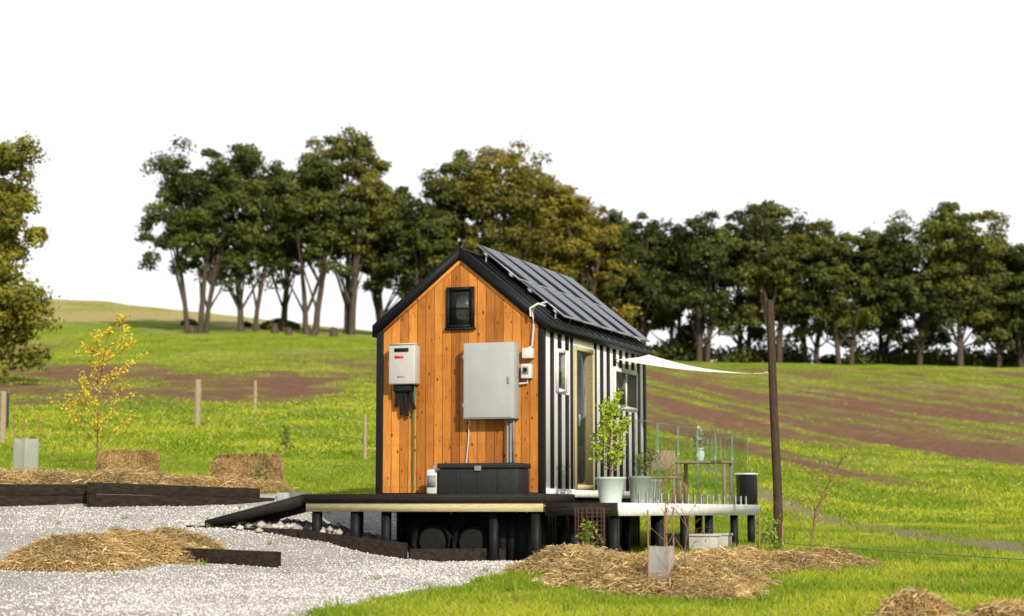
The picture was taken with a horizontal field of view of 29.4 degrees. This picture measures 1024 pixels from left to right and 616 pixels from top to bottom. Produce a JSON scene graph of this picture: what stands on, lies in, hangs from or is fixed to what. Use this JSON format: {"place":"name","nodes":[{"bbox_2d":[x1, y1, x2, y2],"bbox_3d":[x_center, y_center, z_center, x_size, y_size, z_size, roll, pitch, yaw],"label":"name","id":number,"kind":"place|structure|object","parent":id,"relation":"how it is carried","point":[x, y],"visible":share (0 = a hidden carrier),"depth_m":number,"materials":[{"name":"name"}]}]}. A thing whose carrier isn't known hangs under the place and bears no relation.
{"place":"outdoors","nodes":[
{"label":"outdoors","id":0,"kind":"place"},
{"bbox_2d":[0,299,1023,615],"bbox_3d":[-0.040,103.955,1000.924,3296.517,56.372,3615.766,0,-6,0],"label":"ground","id":1,"kind":"structure","parent":0,"point":[856,409],"depth_m":90.03,"materials":[{"name":"plant"}]},
{"bbox_2d":[0,391,6,443],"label":"fence post","id":2,"kind":"object","parent":1,"relation":"on","point":[3,400],"visible":0.88,"depth_m":45.93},
{"bbox_2d":[6,392,10,428],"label":"fence post","id":3,"kind":"object","parent":1,"relation":"on","point":[7,412],"visible":0.41,"depth_m":52.10,"materials":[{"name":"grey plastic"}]},
{"bbox_2d":[13,410,38,471],"bbox_3d":[-8.950,2.626,35.922,0.325,1.462,0.325,-5,-8,39],"label":"tree guard","id":4,"kind":"object","parent":1,"relation":"on","point":[25,452],"visible":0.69,"depth_m":35.82,"materials":[{"name":"plastic"}]},
{"bbox_2d":[0,131,69,383],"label":"gum tree","id":5,"kind":"object","parent":1,"relation":"on","point":[22,306],"visible":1,"depth_m":79.76,"materials":[{"name":"green plant"}]},
{"bbox_2d":[0,496,86,506],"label":"sleeper","id":6,"kind":"object","parent":1,"relation":"on","point":[6,501],"depth_m":33.11,"materials":[{"name":"wood"}]},
{"bbox_2d":[0,484,86,495],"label":"sleeper","id":7,"kind":"object","parent":6,"relation":"on","point":[43,489],"visible":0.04,"depth_m":33.16,"materials":[{"name":"wood"}]},
{"bbox_2d":[45,313,147,468],"bbox_3d":[-7.720,1.611,36.614,1.818,3.058,1.300,0,-6,0],"label":"yellow sapling","id":8,"kind":"object","parent":1,"relation":"on","point":[105,355],"visible":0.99,"depth_m":36.55,"materials":[{"name":"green plant"}]},
{"bbox_2d":[0,524,229,572],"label":"straw mulch","id":9,"kind":"object","parent":1,"relation":"on","point":[119,548],"visible":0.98,"depth_m":24.18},
{"bbox_2d":[97,448,160,471],"bbox_3d":[-7.041,2.860,35.884,1.169,0.611,0.703,-2,-6,22],"label":"hay bale","id":10,"kind":"object","parent":1,"relation":"on","point":[111,459],"visible":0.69,"depth_m":35.66,"materials":[{"name":"plant"}]},
{"bbox_2d":[0,465,295,495],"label":"straw mulch","id":11,"kind":"object","parent":1,"relation":"on","point":[127,475],"visible":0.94,"depth_m":33.78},
{"bbox_2d":[248,459,270,479],"bbox_3d":[-4.392,2.905,34.074,0.389,0.538,0.421,0,-6,0],"label":"green sapling","id":12,"kind":"object","parent":11,"relation":"on","point":[260,467],"visible":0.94,"depth_m":34.07,"materials":[{"name":"green plant"}]},
{"bbox_2d":[89,494,274,506],"bbox_3d":[-5.575,3.351,33.005,3.099,0.400,0.100,1,-6,-10],"label":"sleeper","id":13,"kind":"object","parent":1,"relation":"on","point":[102,500],"visible":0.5,"depth_m":32.91,"materials":[{"name":"wood"}]},
{"bbox_2d":[88,482,259,497],"bbox_3d":[-5.710,3.081,33.039,2.864,0.255,0.090,1,-6,-10],"label":"sleeper","id":14,"kind":"object","parent":13,"relation":"on","point":[129,489],"visible":1,"depth_m":32.98,"materials":[{"name":"wood"}]},
{"bbox_2d":[194,379,201,425],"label":"fence post","id":15,"kind":"object","parent":1,"relation":"on","point":[197,416],"visible":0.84,"depth_m":54.94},
{"bbox_2d":[16,387,362,439],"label":"wire fence","id":16,"kind":"object","parent":15,"relation":"attached to","point":[204,411],"visible":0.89,"depth_m":53.30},
{"bbox_2d":[133,135,269,333],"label":"gum tree","id":17,"kind":"object","parent":1,"relation":"on","point":[184,226],"visible":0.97,"depth_m":168.15,"materials":[{"name":"green plant"}]},
{"bbox_2d":[182,548,280,567],"bbox_3d":[-3.786,3.226,25.027,1.779,0.290,0.535,-4,-7,34],"label":"timber sleeper","id":18,"kind":"object","parent":1,"relation":"on","point":[269,559],"visible":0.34,"depth_m":24.82,"materials":[{"name":"brown wood"}]},
{"bbox_2d":[170,142,313,331],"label":"gum tree","id":19,"kind":"object","parent":1,"relation":"on","point":[247,162],"visible":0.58,"depth_m":171.28,"materials":[{"name":"green plant"}]},
{"bbox_2d":[186,525,300,537],"bbox_3d":[-3.850,3.310,27.857,1.924,0.409,0.120,-3,-7,28],"label":"sleeper","id":20,"kind":"object","parent":1,"relation":"on","point":[288,532],"visible":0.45,"depth_m":27.55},
{"bbox_2d":[210,451,284,483],"bbox_3d":[-4.731,2.902,34.982,1.337,0.707,0.765,-3,-7,28],"label":"hay bale","id":21,"kind":"object","parent":1,"relation":"on","point":[241,464],"visible":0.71,"depth_m":34.73,"materials":[{"name":"plant"}]},
{"bbox_2d":[253,381,256,409],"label":"fence post","id":22,"kind":"object","parent":1,"relation":"on","point":[255,397],"visible":0.84,"depth_m":63.00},
{"bbox_2d":[0,495,522,615],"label":"gravel stones","id":23,"kind":"object","parent":1,"relation":"on","point":[121,609],"visible":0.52,"depth_m":22.61,"materials":[{"name":"gravel"}]},
{"bbox_2d":[240,167,318,330],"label":"gum tree","id":24,"kind":"object","parent":1,"relation":"on","point":[291,251],"visible":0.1,"depth_m":179.08,"materials":[{"name":"green plant"}]},
{"bbox_2d":[279,420,293,451],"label":"green sapling","id":25,"kind":"object","parent":1,"relation":"on","point":[285,435],"visible":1,"depth_m":44.91,"materials":[{"name":"green plant"}]},
{"bbox_2d":[277,492,308,500],"bbox_3d":[-3.725,3.347,33.111,0.657,0.430,0.060,-4,-7,33],"label":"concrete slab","id":26,"kind":"object","parent":1,"relation":"on","point":[281,496],"visible":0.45,"depth_m":33.15,"materials":[{"name":"concrete"}]},
{"bbox_2d":[194,515,408,546],"bbox_3d":[-2.799,3.307,28.337,3.699,0.601,2.801,0,-6,0],"label":"rock pile","id":27,"kind":"object","parent":1,"relation":"on","point":[336,528],"visible":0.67,"depth_m":28.18,"materials":[{"name":"stone"}]},
{"bbox_2d":[256,154,371,333],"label":"gum tree","id":28,"kind":"object","parent":1,"relation":"on","point":[317,169],"visible":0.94,"depth_m":170.40,"materials":[{"name":"green plant"}]},
{"bbox_2d":[284,124,408,334],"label":"gum tree","id":29,"kind":"object","parent":1,"relation":"on","point":[378,192],"visible":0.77,"depth_m":172.15,"materials":[{"name":"green plant"}]},
{"bbox_2d":[298,530,407,558],"bbox_3d":[-2.210,3.400,26.983,1.708,0.649,0.120,-3,-7,27],"label":"sleeper","id":30,"kind":"object","parent":1,"relation":"on","point":[386,548],"visible":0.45,"depth_m":26.84,"materials":[{"name":"wood"}]},
{"bbox_2d":[363,415,366,458],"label":"fence post","id":31,"kind":"object","parent":1,"relation":"on","point":[365,436],"visible":0.84,"depth_m":44.40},
{"bbox_2d":[342,185,431,321],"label":"gum tree","id":32,"kind":"object","parent":1,"relation":"on","point":[376,295],"visible":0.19,"depth_m":176.37,"materials":[{"name":"green plant"}]},
{"bbox_2d":[367,198,461,298],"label":"gum tree","id":33,"kind":"object","parent":1,"relation":"on","point":[414,237],"visible":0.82,"depth_m":171.69,"materials":[{"name":"green plant"}]},
{"bbox_2d":[413,522,452,548],"bbox_3d":[-1.111,3.275,27.438,0.540,0.540,0.190,-2,-6,20],"label":"spare wheel","id":34,"kind":"object","parent":1,"relation":"on","point":[435,535],"visible":0.77,"depth_m":27.39,"materials":[{"name":"black rubber"}]},
{"bbox_2d":[408,548,505,561],"bbox_3d":[-0.750,3.510,26.831,1.393,0.400,0.100,2,-6,-21],"label":"sleeper","id":35,"kind":"object","parent":1,"relation":"on","point":[462,554],"visible":0.45,"depth_m":26.77,"materials":[{"name":"wood"}]},
{"bbox_2d":[452,523,488,548],"bbox_3d":[-0.547,3.272,27.232,0.540,0.540,0.190,-2,-6,20],"label":"spare wheel","id":36,"kind":"object","parent":1,"relation":"on","point":[473,535],"visible":0.72,"depth_m":27.19,"materials":[{"name":"black rubber"}]},
{"bbox_2d":[417,149,535,262],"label":"gum tree","id":37,"kind":"object","parent":1,"relation":"on","point":[435,191],"visible":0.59,"depth_m":173.82,"materials":[{"name":"green plant"}]},
{"bbox_2d":[205,493,759,560],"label":"timber deck","id":38,"kind":"structure","parent":1,"relation":"on","point":[559,506],"depth_m":27.39,"materials":[{"name":"brown wood"}]},
{"bbox_2d":[427,466,438,493],"bbox_3d":[-1.110,2.472,28.012,0.170,0.410,0.254,-2,-6,20],"label":"jerry can","id":39,"kind":"object","parent":38,"relation":"on","point":[433,480],"visible":0.82,"depth_m":27.89,"materials":[{"name":"plastic"}]},
{"bbox_2d":[437,463,530,493],"bbox_3d":[-0.402,2.436,27.810,1.240,0.440,0.555,-2,-6,20],"label":"storage chest","id":40,"kind":"object","parent":38,"relation":"on","point":[482,478],"visible":0.95,"depth_m":27.57,"materials":[{"name":"plastic"}]},
{"bbox_2d":[379,259,643,490],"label":"walls","id":41,"kind":"structure","parent":38,"relation":"on","point":[582,343],"depth_m":29.21,"materials":[{"name":"white paint"}]},
{"bbox_2d":[375,334,383,493],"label":"corner trim","id":42,"kind":"structure","parent":41,"relation":"attached to","point":[379,407],"depth_m":28.85,"materials":[{"name":"black paint"}]},
{"bbox_2d":[374,258,459,337],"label":"roof slope","id":43,"kind":"structure","parent":41,"relation":"attached to","point":[375,336],"depth_m":28.86,"materials":[{"name":"black metal"}]},
{"bbox_2d":[372,247,458,336],"bbox_3d":[-1.423,-0.235,28.826,1.379,1.294,0.035,-2,-6,20],"label":"barge board","id":44,"kind":"object","parent":43,"relation":"attached to","point":[416,291],"visible":1,"depth_m":28.81,"materials":[{"name":"black paint"}]},
{"bbox_2d":[462,248,496,262],"bbox_3d":[0.133,-0.600,31.133,0.140,0.050,5.270,-2,-6,20],"label":"ridge cap","id":45,"kind":"object","parent":43,"relation":"on","point":[474,253],"visible":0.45,"depth_m":29.19,"materials":[{"name":"black metal"}]},
{"bbox_2d":[383,264,538,492],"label":"cedar gable cladding","id":46,"kind":"structure","parent":41,"relation":"attached to","point":[439,419],"depth_m":28.54,"materials":[{"name":"wood"}]},
{"bbox_2d":[388,343,419,490],"bbox_3d":[-1.616,1.600,28.614,0.490,2.150,0.233,-2,-6,20],"label":"gas water heater","id":47,"kind":"object","parent":46,"relation":"attached to","point":[404,367],"visible":1,"depth_m":28.60,"materials":[{"name":"metal"}]},
{"bbox_2d":[383,260,459,332],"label":"gable trim","id":48,"kind":"structure","parent":46,"relation":"attached to","point":[420,297],"depth_m":28.81,"materials":[{"name":"brown wood"}]},
{"bbox_2d":[444,286,475,329],"bbox_3d":[-0.757,0.006,28.568,0.470,0.630,0.075,-2,-6,20],"label":"gable window","id":49,"kind":"structure","parent":46,"relation":"attached to","point":[460,308],"depth_m":28.57,"materials":[{"name":"black paint"}]},
{"bbox_2d":[445,342,518,462],"bbox_3d":[-0.506,1.570,28.182,1.207,2.120,0.288,-2,-6,20],"label":"electrical cabinet","id":50,"kind":"object","parent":46,"relation":"attached to","point":[490,380],"visible":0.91,"depth_m":28.03,"materials":[{"name":"grey metal"}]},
{"bbox_2d":[460,260,537,327],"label":"gable trim","id":51,"kind":"structure","parent":46,"relation":"attached to","point":[497,292],"depth_m":28.40,"materials":[{"name":"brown wood"}]},
{"bbox_2d":[519,301,546,384],"bbox_3d":[0.304,0.501,28.064,0.454,1.189,0.163,-2,-6,20],"label":"isolator switch box","id":52,"kind":"object","parent":46,"relation":"attached to","point":[527,369],"visible":1,"depth_m":28.05,"materials":[{"name":"plastic"}]},
{"bbox_2d":[538,328,545,493],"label":"corner trim","id":53,"kind":"structure","parent":41,"relation":"attached to","point":[542,396],"depth_m":27.99,"materials":[{"name":"black paint"}]},
{"bbox_2d":[471,254,649,355],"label":"roof slope","id":54,"kind":"structure","parent":41,"relation":"attached to","point":[594,341],"depth_m":29.60,"materials":[{"name":"black metal"}]},
{"bbox_2d":[459,247,548,330],"bbox_3d":[-0.126,-0.284,28.356,1.379,1.294,0.035,-2,-6,20],"label":"barge board","id":55,"kind":"object","parent":54,"relation":"attached to","point":[509,293],"visible":1,"depth_m":28.34,"materials":[{"name":"black paint"}]},
{"bbox_2d":[467,252,648,349],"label":"roof ribs","id":56,"kind":"object","parent":54,"relation":"on","point":[538,299],"visible":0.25,"depth_m":29.33,"materials":[{"name":"black metal"}]},
{"bbox_2d":[477,244,649,341],"bbox_3d":[0.896,-0.186,31.244,1.390,1.179,4.640,-2,-6,20],"label":"solar panel array","id":57,"kind":"object","parent":54,"relation":"on","point":[569,298],"visible":1,"depth_m":30.86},
{"bbox_2d":[549,324,651,354],"bbox_3d":[1.451,0.511,30.535,0.059,0.055,5.270,-2,-6,20],"label":"eave gutter","id":58,"kind":"object","parent":54,"relation":"attached to","point":[574,332],"visible":1,"depth_m":30.14,"materials":[{"name":"black paint"}]},
{"bbox_2d":[556,349,566,392],"bbox_3d":[0.730,0.930,28.743,0.031,0.630,0.430,-2,-6,20],"label":"side window","id":59,"kind":"structure","parent":41,"relation":"attached to","point":[561,371],"depth_m":28.73,"materials":[{"name":"white glass"}]},
{"bbox_2d":[574,345,595,489],"bbox_3d":[1.108,1.679,29.709,0.031,2.160,0.960,-2,-6,20],"label":"glass door","id":60,"kind":"structure","parent":41,"relation":"attached to","point":[584,403],"depth_m":29.69,"materials":[{"name":"clear glass"}]},
{"bbox_2d":[546,489,630,498],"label":"side base trim","id":61,"kind":"structure","parent":41,"relation":"attached to","point":[588,493],"depth_m":29.42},
{"bbox_2d":[550,332,646,490],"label":"wall battens","id":62,"kind":"object","parent":41,"relation":"attached to","point":[571,415],"depth_m":29.27,"materials":[{"name":"black paint"}]},
{"bbox_2d":[614,368,637,411],"bbox_3d":[1.860,1.337,31.823,0.031,0.640,1.280,-2,-6,20],"label":"side window","id":63,"kind":"structure","parent":41,"relation":"attached to","point":[626,381],"depth_m":31.88,"materials":[{"name":"white glass"}]},
{"bbox_2d":[644,364,645,475],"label":"corner trim","id":64,"kind":"structure","parent":41,"relation":"attached to","point":[645,414],"depth_m":32.82,"materials":[{"name":"black paint"}]},
{"bbox_2d":[587,388,632,502],"bbox_3d":[1.373,1.905,27.146,0.606,1.614,0.649,1,-6,-13],"label":"potted plant","id":65,"kind":"object","parent":38,"relation":"on","point":[610,489],"visible":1,"depth_m":27.06,"materials":[{"name":"green plant"}]},
{"bbox_2d":[628,452,651,502],"bbox_3d":[1.870,2.484,28.554,0.357,0.755,0.357,-2,-6,20],"label":"potted plant","id":66,"kind":"object","parent":38,"relation":"on","point":[639,484],"visible":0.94,"depth_m":28.43,"materials":[{"name":"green plant"}]},
{"bbox_2d":[638,446,662,502],"bbox_3d":[2.151,2.582,30.338,0.417,0.932,0.404,6,-8,-43],"label":"potted plant","id":67,"kind":"object","parent":38,"relation":"on","point":[653,485],"visible":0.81,"depth_m":30.25,"materials":[{"name":"green plant"}]},
{"bbox_2d":[646,450,681,502],"bbox_3d":[2.503,2.787,32.035,0.480,0.880,0.480,-2,-6,20],"label":"outdoor chair","id":68,"kind":"object","parent":38,"relation":"on","point":[667,457],"visible":0.56,"depth_m":31.82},
{"bbox_2d":[635,419,747,504],"bbox_3d":[2.011,2.523,30.942,2.038,1.177,7.008,-2,-6,20],"label":"glass balustrade","id":69,"kind":"object","parent":38,"relation":"on","point":[734,498],"visible":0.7,"depth_m":30.52,"materials":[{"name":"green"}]},
{"bbox_2d":[675,461,734,503],"bbox_3d":[3.277,2.971,33.124,0.900,0.740,0.600,-2,-6,20],"label":"outdoor table","id":70,"kind":"object","parent":38,"relation":"on","point":[724,479],"visible":0.7,"depth_m":33.03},
{"bbox_2d":[691,426,711,460],"bbox_3d":[3.223,2.291,33.113,0.345,0.606,0.411,-2,-6,20],"label":"flower vase","id":71,"kind":"object","parent":70,"relation":"on","point":[700,454],"visible":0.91,"depth_m":33.06,"materials":[{"name":"ceramic"}]},
{"bbox_2d":[735,473,757,504],"bbox_3d":[4.056,3.130,33.732,0.340,0.550,0.340,-2,-6,20],"label":"planter box","id":72,"kind":"object","parent":38,"relation":"on","point":[746,484],"visible":0.88,"depth_m":33.60,"materials":[{"name":"black paint"}]},
{"bbox_2d":[0,330,1023,524],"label":"field grass","id":73,"kind":"structure","parent":1,"relation":"on","point":[891,510],"depth_m":58.85,"materials":[{"name":"plant"}]},
{"bbox_2d":[396,512,639,560],"bbox_3d":[0.246,3.487,30.177,2.573,0.819,5.820,-2,-6,20],"label":"underfloor skirt","id":74,"kind":"object","parent":1,"relation":"on","point":[515,534],"visible":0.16,"depth_m":27.50,"materials":[{"name":"black paint"}]},
{"bbox_2d":[445,136,591,276],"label":"gum tree","id":75,"kind":"object","parent":1,"relation":"on","point":[520,203],"visible":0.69,"depth_m":171.21,"materials":[{"name":"green plant"}]},
{"bbox_2d":[506,166,598,292],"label":"gum tree","id":76,"kind":"object","parent":1,"relation":"on","point":[566,189],"visible":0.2,"depth_m":173.78,"materials":[{"name":"green plant"}]},
{"bbox_2d":[506,497,630,502],"bbox_3d":[0.119,3.066,30.712,2.400,0.170,5.050,-2,-6,20],"label":"trailer chassis","id":77,"kind":"object","parent":1,"relation":"on","point":[591,500],"visible":0.07,"depth_m":30.03,"materials":[{"name":"black paint"}]},
{"bbox_2d":[520,188,646,327],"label":"gum tree","id":78,"kind":"object","parent":1,"relation":"on","point":[580,248],"visible":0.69,"depth_m":172.07,"materials":[{"name":"green plant"}]},
{"bbox_2d":[573,507,604,548],"bbox_3d":[0.982,2.937,24.816,0.452,0.800,0.408,0,-6,0],"label":"wire tree cage","id":79,"kind":"object","parent":1,"relation":"on","point":[587,534],"visible":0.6,"depth_m":24.78,"materials":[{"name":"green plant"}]},
{"bbox_2d":[180,318,1017,367],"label":"hedge scrub","id":80,"kind":"object","parent":1,"relation":"on","point":[936,356],"visible":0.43,"depth_m":179.70,"materials":[{"name":"green plant"}]},
{"bbox_2d":[578,216,649,320],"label":"gum tree","id":81,"kind":"object","parent":1,"relation":"on","point":[618,303],"visible":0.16,"depth_m":175.98,"materials":[{"name":"green plant"}]},
{"bbox_2d":[594,208,690,344],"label":"gum tree","id":82,"kind":"object","parent":1,"relation":"on","point":[649,283],"visible":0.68,"depth_m":175.54,"materials":[{"name":"green plant"}]},
{"bbox_2d":[647,507,674,585],"bbox_3d":[1.569,2.679,20.531,0.221,1.158,0.217,-3,-7,27],"label":"tree guard","id":83,"kind":"object","parent":1,"relation":"on","point":[661,559],"visible":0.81,"depth_m":20.45,"materials":[{"name":"plastic"}]},
{"bbox_2d":[632,235,706,359],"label":"gum tree","id":84,"kind":"object","parent":1,"relation":"on","point":[680,333],"visible":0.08,"depth_m":181.65,"materials":[{"name":"green plant"}]},
{"bbox_2d":[665,533,679,547],"bbox_3d":[2.602,3.844,32.049,0.540,0.280,0.340,-2,-6,20],"label":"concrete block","id":85,"kind":"object","parent":1,"relation":"on","point":[676,536],"depth_m":31.89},
{"bbox_2d":[497,542,884,600],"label":"straw mulch","id":86,"kind":"object","parent":1,"relation":"on","point":[726,572],"visible":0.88,"depth_m":21.95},
{"bbox_2d":[637,448,690,546],"bbox_3d":[1.637,2.238,20.600,0.449,1.510,0.527,-5,-8,40],"label":"twiggy sapling","id":87,"kind":"object","parent":86,"relation":"on","point":[658,457],"visible":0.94,"depth_m":20.61,"materials":[{"name":"brown plant"}]},
{"bbox_2d":[662,471,710,588],"bbox_3d":[1.828,2.336,20.080,0.551,1.318,0.390,2,-6,-15],"label":"twiggy sapling","id":88,"kind":"object","parent":86,"relation":"on","point":[683,485],"visible":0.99,"depth_m":20.08,"materials":[{"name":"brown plant"}]},
{"bbox_2d":[752,514,786,550],"bbox_3d":[3.478,3.103,26.070,0.405,0.702,0.459,3,-7,-25],"label":"green sapling","id":89,"kind":"object","parent":86,"relation":"on","point":[775,540],"visible":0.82,"depth_m":26.12,"materials":[{"name":"green plant"}]},
{"bbox_2d":[647,208,748,361],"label":"gum tree","id":90,"kind":"object","parent":1,"relation":"on","point":[714,250],"visible":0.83,"depth_m":175.42,"materials":[{"name":"green plant"}]},
{"bbox_2d":[689,534,721,549],"bbox_3d":[2.968,3.663,30.436,0.540,0.280,0.340,-2,-6,20],"label":"concrete block","id":91,"kind":"object","parent":1,"relation":"on","point":[713,540],"depth_m":30.29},
{"bbox_2d":[697,533,732,546],"bbox_3d":[3.370,3.878,32.406,0.540,0.280,0.340,-2,-6,20],"label":"concrete block","id":92,"kind":"object","parent":1,"relation":"on","point":[726,539],"depth_m":32.21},
{"bbox_2d":[691,209,775,360],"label":"gum tree","id":93,"kind":"object","parent":1,"relation":"on","point":[755,333],"visible":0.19,"depth_m":179.87,"materials":[{"name":"green plant"}]},
{"bbox_2d":[758,510,782,549],"bbox_3d":[3.455,3.121,26.017,0.334,0.850,0.024,0,-6,0],"label":"plant stake","id":94,"kind":"object","parent":1,"relation":"on","point":[759,529],"visible":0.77,"depth_m":26.03,"materials":[{"name":"brown wood"}]},
{"bbox_2d":[764,301,783,549],"bbox_3d":[4.146,2.008,30.959,0.280,4.257,0.160,0,-6,0],"label":"wooden pole","id":95,"kind":"object","parent":1,"relation":"on","point":[776,462],"visible":0.88,"depth_m":30.93,"materials":[{"name":"brown wood"}]},
{"bbox_2d":[615,354,768,373],"bbox_3d":[3.047,0.878,31.671,2.395,0.476,1.666,-2,-6,21],"label":"shade sail","id":96,"kind":"object","parent":95,"relation":"attached to","point":[647,359],"visible":1,"depth_m":31.70,"materials":[{"name":"fabric"}]},
{"bbox_2d":[784,543,1023,559],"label":"wire fence","id":97,"kind":"object","parent":95,"relation":"attached to","point":[911,552],"visible":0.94,"depth_m":28.08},
{"bbox_2d":[729,199,830,362],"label":"gum tree","id":98,"kind":"object","parent":1,"relation":"on","point":[778,266],"visible":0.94,"depth_m":174.92,"materials":[{"name":"green plant"}]},
{"bbox_2d":[766,436,854,552],"bbox_3d":[4.069,2.550,25.863,1.077,1.772,0.879,4,-7,-31],"label":"bare sapling","id":99,"kind":"object","parent":1,"relation":"on","point":[820,502],"visible":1,"depth_m":25.88,"materials":[{"name":"brown plant"}]},
{"bbox_2d":[769,219,870,363],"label":"gum tree","id":100,"kind":"object","parent":1,"relation":"on","point":[795,227],"visible":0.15,"depth_m":177.39,"materials":[{"name":"green plant"}]},
{"bbox_2d":[783,217,892,364],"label":"gum tree","id":101,"kind":"object","parent":1,"relation":"on","point":[825,270],"visible":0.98,"depth_m":173.99,"materials":[{"name":"green plant"}]},
{"bbox_2d":[839,226,941,363],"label":"gum tree","id":102,"kind":"object","parent":1,"relation":"on","point":[882,345],"visible":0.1,"depth_m":179.85,"materials":[{"name":"green plant"}]},
{"bbox_2d":[851,207,971,364],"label":"gum tree","id":103,"kind":"object","parent":1,"relation":"on","point":[897,265],"visible":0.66,"depth_m":174.12,"materials":[{"name":"green plant"}]},
{"bbox_2d":[869,585,1023,615],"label":"straw mulch","id":104,"kind":"object","parent":1,"relation":"on","point":[906,601],"visible":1,"depth_m":17.64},
{"bbox_2d":[897,200,1021,365],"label":"gum tree","id":105,"kind":"object","parent":1,"relation":"on","point":[950,223],"visible":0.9,"depth_m":172.37,"materials":[{"name":"green plant"}]},
{"bbox_2d":[946,233,1023,367],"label":"gum tree","id":106,"kind":"object","parent":1,"relation":"on","point":[999,363],"visible":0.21,"depth_m":176.71,"materials":[{"name":"green plant"}]},
{"bbox_2d":[971,242,1023,366],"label":"gum tree","id":107,"kind":"object","parent":1,"relation":"on","point":[1014,322],"visible":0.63,"depth_m":175.38,"materials":[{"name":"green plant"}]},
{"bbox_2d":[0,443,1023,615],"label":"lawn grass","id":108,"kind":"structure","parent":0,"point":[501,603],"depth_m":22.32,"materials":[{"name":"plant"}]},
{"bbox_2d":[0,0,1023,366],"label":"sky","id":109,"kind":"structure","parent":0,"point":[849,113],"materials":[{"name":"white"}]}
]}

